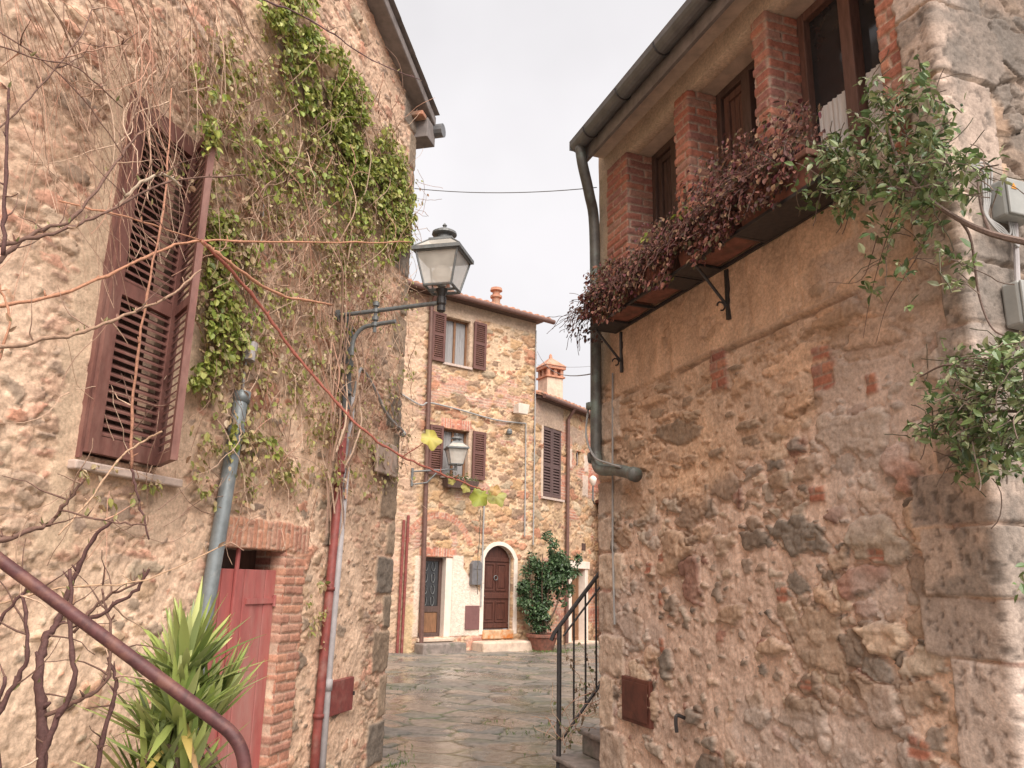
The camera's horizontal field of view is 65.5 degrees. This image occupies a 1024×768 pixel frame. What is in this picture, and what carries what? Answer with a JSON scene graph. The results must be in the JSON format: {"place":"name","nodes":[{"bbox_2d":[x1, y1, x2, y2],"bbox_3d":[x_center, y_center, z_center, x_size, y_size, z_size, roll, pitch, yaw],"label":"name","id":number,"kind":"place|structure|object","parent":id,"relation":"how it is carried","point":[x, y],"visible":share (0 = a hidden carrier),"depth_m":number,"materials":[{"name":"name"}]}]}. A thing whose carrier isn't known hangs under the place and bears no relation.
{"place":"outdoors","nodes":[
{"label":"outdoors","id":0,"kind":"place"},
{"bbox_2d":[380,629,600,767],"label":"ground","id":1,"kind":"structure","parent":0,"point":[435,727],"depth_m":10.27,"materials":[{"name":"grey stone"}]},
{"bbox_2d":[0,551,251,767],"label":"handrail","id":2,"kind":"object","parent":1,"relation":"on","point":[182,695],"visible":1,"depth_m":1.80,"materials":[{"name":"brown metal"}]},
{"bbox_2d":[71,576,267,767],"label":"yucca","id":3,"kind":"object","parent":1,"relation":"on","point":[167,732],"visible":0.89,"depth_m":3.40,"materials":[{"name":"plant"}]},
{"bbox_2d":[0,0,421,767],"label":"bare shrub","id":4,"kind":"object","parent":1,"relation":"on","point":[44,734],"visible":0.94,"depth_m":2.49,"materials":[{"name":"brown plant"}]},
{"bbox_2d":[0,0,445,767],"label":"stone house","id":5,"kind":"structure","parent":1,"relation":"on","point":[306,702],"depth_m":4.53,"materials":[{"name":"stone"}]},
{"bbox_2d":[82,135,170,463],"bbox_3d":[-2.162,-0.497,4.334,0.040,1.960,0.520,-2,-14,15],"label":"window back","id":6,"kind":"structure","parent":5,"relation":"in","point":[140,199],"depth_m":4.48,"materials":[{"name":"brown wood"}]},
{"bbox_2d":[75,90,196,457],"bbox_3d":[-2.000,-0.542,4.288,0.080,1.970,0.565,-2,-14,15],"label":"window frame","id":7,"kind":"structure","parent":5,"relation":"in","point":[102,296],"depth_m":3.97,"materials":[{"name":"brown paint"}]},
{"bbox_2d":[0,0,440,648],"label":"dry creeper","id":8,"kind":"object","parent":5,"relation":"attached to","point":[242,254],"visible":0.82,"depth_m":5.21,"materials":[{"name":"brown plant"}]},
{"bbox_2d":[221,549,255,569],"bbox_3d":[-1.938,2.089,5.002,0.040,2.070,0.775,-2,-14,15],"label":"doorway back","id":9,"kind":"structure","parent":5,"relation":"in","point":[247,557],"depth_m":5.43,"materials":[{"name":"brown wood"}]},
{"bbox_2d":[201,548,276,767],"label":"door","id":10,"kind":"structure","parent":5,"relation":"in","point":[249,592],"depth_m":5.15,"materials":[{"name":"red paint"}]},
{"bbox_2d":[186,0,311,460],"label":"ivy","id":11,"kind":"object","parent":5,"relation":"attached to","point":[229,317],"visible":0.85,"depth_m":4.80,"materials":[{"name":"green plant"}]},
{"bbox_2d":[0,200,506,593],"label":"grape vine","id":12,"kind":"object","parent":5,"relation":"attached to","point":[478,496],"visible":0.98,"depth_m":4.06,"materials":[{"name":"brown plant"}]},
{"bbox_2d":[230,0,417,266],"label":"ivy","id":13,"kind":"object","parent":5,"relation":"attached to","point":[284,21],"visible":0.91,"depth_m":6.43,"materials":[{"name":"green plant"}]},
{"bbox_2d":[374,439,397,477],"bbox_3d":[-1.129,0.672,7.160,0.030,0.290,0.440,-2,-14,15],"label":"wall plaque","id":14,"kind":"object","parent":5,"relation":"attached to","point":[378,468],"depth_m":7.12,"materials":[{"name":"beige stone"}]},
{"bbox_2d":[335,223,473,355],"bbox_3d":[-0.903,-0.764,6.368,1.117,1.066,0.392,-2,-14,14],"label":"street lamp","id":15,"kind":"object","parent":5,"relation":"attached to","point":[442,254],"visible":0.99,"depth_m":6.26,"materials":[{"name":"grey paint"}]},
{"bbox_2d":[414,187,596,192],"bbox_3d":[-0.129,-1.881,7.646,2.074,0.528,0.008,-7,-16,31],"label":"overhead cable","id":16,"kind":"object","parent":5,"relation":"attached to","point":[501,192],"visible":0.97,"depth_m":7.61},
{"bbox_2d":[388,279,555,654],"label":"tall house","id":17,"kind":"structure","parent":1,"relation":"on","point":[474,382],"depth_m":19.43,"materials":[{"name":"beige stone"}]},
{"bbox_2d":[418,557,442,636],"bbox_3d":[-1.946,4.913,18.410,0.680,1.770,0.075,11,-17,-36],"label":"door","id":18,"kind":"structure","parent":17,"relation":"in","point":[433,578],"depth_m":18.46,"materials":[{"name":"brown wood"}]},
{"bbox_2d":[410,434,469,485],"bbox_3d":[-1.698,1.773,18.677,1.302,1.302,0.519,5,-14,-15],"label":"wall lantern","id":19,"kind":"object","parent":17,"relation":"attached to","point":[458,447],"depth_m":18.65,"materials":[{"name":"grey paint"}]},
{"bbox_2d":[442,429,465,476],"bbox_3d":[-1.479,1.701,19.465,0.780,1.170,0.075,11,-17,-36],"label":"window","id":20,"kind":"structure","parent":17,"relation":"in","point":[448,434],"depth_m":19.49,"materials":[{"name":"beige wood"}]},
{"bbox_2d":[445,318,467,365],"bbox_3d":[-1.474,-1.032,20.101,0.770,1.220,0.075,11,-17,-36],"label":"window","id":21,"kind":"structure","parent":17,"relation":"in","point":[456,331],"depth_m":20.15,"materials":[{"name":"beige wood"}]},
{"bbox_2d":[442,472,478,489],"bbox_3d":[-1.213,2.305,19.072,0.960,0.400,0.261,11,-17,-36],"label":"window box","id":22,"kind":"object","parent":17,"relation":"attached to","point":[458,484],"visible":0.61,"depth_m":18.96,"materials":[{"name":"brown wood"}]},
{"bbox_2d":[483,546,508,628],"bbox_3d":[-0.423,4.969,19.513,0.880,1.973,0.149,11,-17,-36],"label":"door","id":23,"kind":"structure","parent":17,"relation":"in","point":[496,572],"depth_m":19.52,"materials":[{"name":"brown paint"}]},
{"bbox_2d":[513,403,528,414],"bbox_3d":[0.218,0.660,20.591,0.360,0.258,0.318,11,-17,-36],"label":"floodlight","id":24,"kind":"object","parent":17,"relation":"attached to","point":[521,408],"visible":1,"depth_m":20.47,"materials":[{"name":"white paint"}]},
{"bbox_2d":[515,530,582,650],"bbox_3d":[0.910,5.045,19.591,1.694,2.858,0.998,1,-14,0],"label":"potted laurel","id":25,"kind":"object","parent":1,"relation":"on","point":[556,574],"visible":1,"depth_m":19.42,"materials":[{"name":"plant"}]},
{"bbox_2d":[531,354,600,644],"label":"house","id":26,"kind":"structure","parent":1,"relation":"on","point":[565,510],"depth_m":22.07,"materials":[{"name":"stone"}]},
{"bbox_2d":[544,430,557,494],"bbox_3d":[1.022,2.146,21.591,0.025,1.890,1.040,-8,-17,32],"label":"window back","id":27,"kind":"structure","parent":26,"relation":"in","point":[545,430],"depth_m":21.61,"materials":[{"name":"brown wood"}]},
{"bbox_2d":[572,570,578,640],"bbox_3d":[1.640,6.094,21.919,0.070,1.930,0.760,-8,-17,32],"label":"door","id":28,"kind":"structure","parent":26,"relation":"in","point":[576,581],"depth_m":22.07,"materials":[{"name":"beige wood"}]},
{"bbox_2d":[552,727,599,767],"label":"stone stair","id":29,"kind":"object","parent":1,"relation":"on","point":[588,757],"visible":0.07,"depth_m":6.72,"materials":[{"name":"grey stone"}]},
{"bbox_2d":[549,571,599,767],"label":"iron railing","id":30,"kind":"object","parent":29,"relation":"on","point":[557,630],"visible":0.43,"depth_m":7.02,"materials":[{"name":"black metal"}]},
{"bbox_2d":[533,642,599,753],"bbox_3d":[0.612,2.707,6.939,0.668,0.933,0.911,11,-17,-35],"label":"railing creeper","id":31,"kind":"object","parent":30,"relation":"attached to","point":[568,729],"visible":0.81,"depth_m":6.88,"materials":[{"name":"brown plant"}]},
{"bbox_2d":[595,481,600,638],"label":"plastered house","id":32,"kind":"structure","parent":1,"relation":"on","point":[599,551],"depth_m":23.04,"materials":[{"name":"beige paint"}]},
{"bbox_2d":[589,476,596,504],"bbox_3d":[2.347,3.038,22.793,0.214,0.763,0.720,-2,-14,12],"label":"globe light","id":33,"kind":"object","parent":32,"relation":"attached to","point":[592,479],"visible":1,"depth_m":22.54,"materials":[{"name":"white glass"}]},
{"bbox_2d":[569,0,1023,767],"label":"stone house","id":34,"kind":"structure","parent":1,"relation":"on","point":[805,560],"depth_m":4.36,"materials":[{"name":"beige stone"}]},
{"bbox_2d":[537,351,589,375],"bbox_3d":[0.707,-0.486,14.087,0.012,4.311,14.163,1,-14,0],"label":"overhead cable","id":35,"kind":"object","parent":34,"relation":"attached to","point":[563,374],"visible":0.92,"depth_m":10.47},
{"bbox_2d":[592,279,650,323],"bbox_3d":[0.839,-0.612,6.161,0.254,0.206,0.624,6,-15,-19],"label":"planter trough","id":36,"kind":"object","parent":34,"relation":"on","point":[628,313],"visible":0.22,"depth_m":6.03,"materials":[{"name":"ceramic"}]},
{"bbox_2d":[549,95,829,354],"bbox_3d":[1.024,-0.930,5.367,0.576,0.812,2.881,6,-15,-20],"label":"dry creeper","id":37,"kind":"object","parent":36,"relation":"in","point":[761,167],"visible":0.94,"depth_m":4.86,"materials":[{"name":"brown plant"}]},
{"bbox_2d":[628,253,679,303],"bbox_3d":[1.062,-0.754,5.567,0.254,0.206,0.624,6,-15,-19],"label":"planter trough","id":38,"kind":"object","parent":34,"relation":"on","point":[657,296],"visible":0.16,"depth_m":5.59,"materials":[{"name":"ceramic"}]},
{"bbox_2d":[652,134,677,243],"bbox_3d":[1.318,-1.347,6.224,0.100,1.338,0.754,6,-15,-19],"label":"window frame","id":39,"kind":"structure","parent":34,"relation":"in","point":[664,176],"depth_m":6.51,"materials":[{"name":"brown wood"}]},
{"bbox_2d":[676,206,757,266],"bbox_3d":[1.285,-0.897,4.973,0.254,0.206,0.624,6,-15,-19],"label":"planter trough","id":40,"kind":"object","parent":34,"relation":"on","point":[735,246],"visible":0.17,"depth_m":4.89,"materials":[{"name":"ceramic"}]},
{"bbox_2d":[715,60,758,189],"bbox_3d":[1.638,-1.551,5.373,0.100,1.338,0.750,6,-15,-19],"label":"window frame","id":41,"kind":"structure","parent":34,"relation":"in","point":[736,106],"depth_m":5.63,"materials":[{"name":"brown wood"}]},
{"bbox_2d":[734,147,839,225],"bbox_3d":[1.512,-1.041,4.371,0.254,0.206,0.624,6,-15,-19],"label":"planter trough","id":42,"kind":"object","parent":34,"relation":"on","point":[801,156],"visible":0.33,"depth_m":4.17,"materials":[{"name":"ceramic"}]},
{"bbox_2d":[796,0,885,151],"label":"window frame","id":43,"kind":"structure","parent":34,"relation":"in","point":[838,44],"depth_m":4.68,"materials":[{"name":"brown wood"}]},
{"bbox_2d":[750,50,1023,341],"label":"jasmine","id":44,"kind":"object","parent":34,"relation":"attached to","point":[835,173],"visible":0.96,"depth_m":3.49,"materials":[{"name":"green plant"}]},
{"bbox_2d":[884,328,1023,601],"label":"jasmine","id":45,"kind":"object","parent":34,"relation":"attached to","point":[981,398],"visible":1,"depth_m":2.98,"materials":[{"name":"green plant"}]},
{"bbox_2d":[967,161,1020,280],"bbox_3d":[2.103,-0.718,3.474,0.276,0.566,0.045,5,-14,-15],"label":"cable bundle","id":46,"kind":"object","parent":34,"relation":"attached to","point":[1013,228],"visible":0.65,"depth_m":3.48,"materials":[{"name":"white plastic"}]},
{"bbox_2d":[990,178,1023,226],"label":"junction box","id":47,"kind":"object","parent":34,"relation":"attached to","point":[1008,205],"visible":0.73,"depth_m":3.47,"materials":[{"name":"grey plastic"}]},
{"bbox_2d":[1001,280,1023,330],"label":"junction box","id":48,"kind":"object","parent":34,"relation":"attached to","point":[1013,299],"visible":0.98,"depth_m":3.37,"materials":[{"name":"grey plastic"}]},
{"bbox_2d":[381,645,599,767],"bbox_3d":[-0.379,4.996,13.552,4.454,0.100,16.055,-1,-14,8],"label":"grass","id":49,"kind":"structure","parent":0,"point":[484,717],"depth_m":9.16,"materials":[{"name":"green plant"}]},
{"bbox_2d":[394,0,685,407],"label":"sky","id":50,"kind":"structure","parent":0,"point":[511,83],"materials":[{"name":"white"}]}
]}

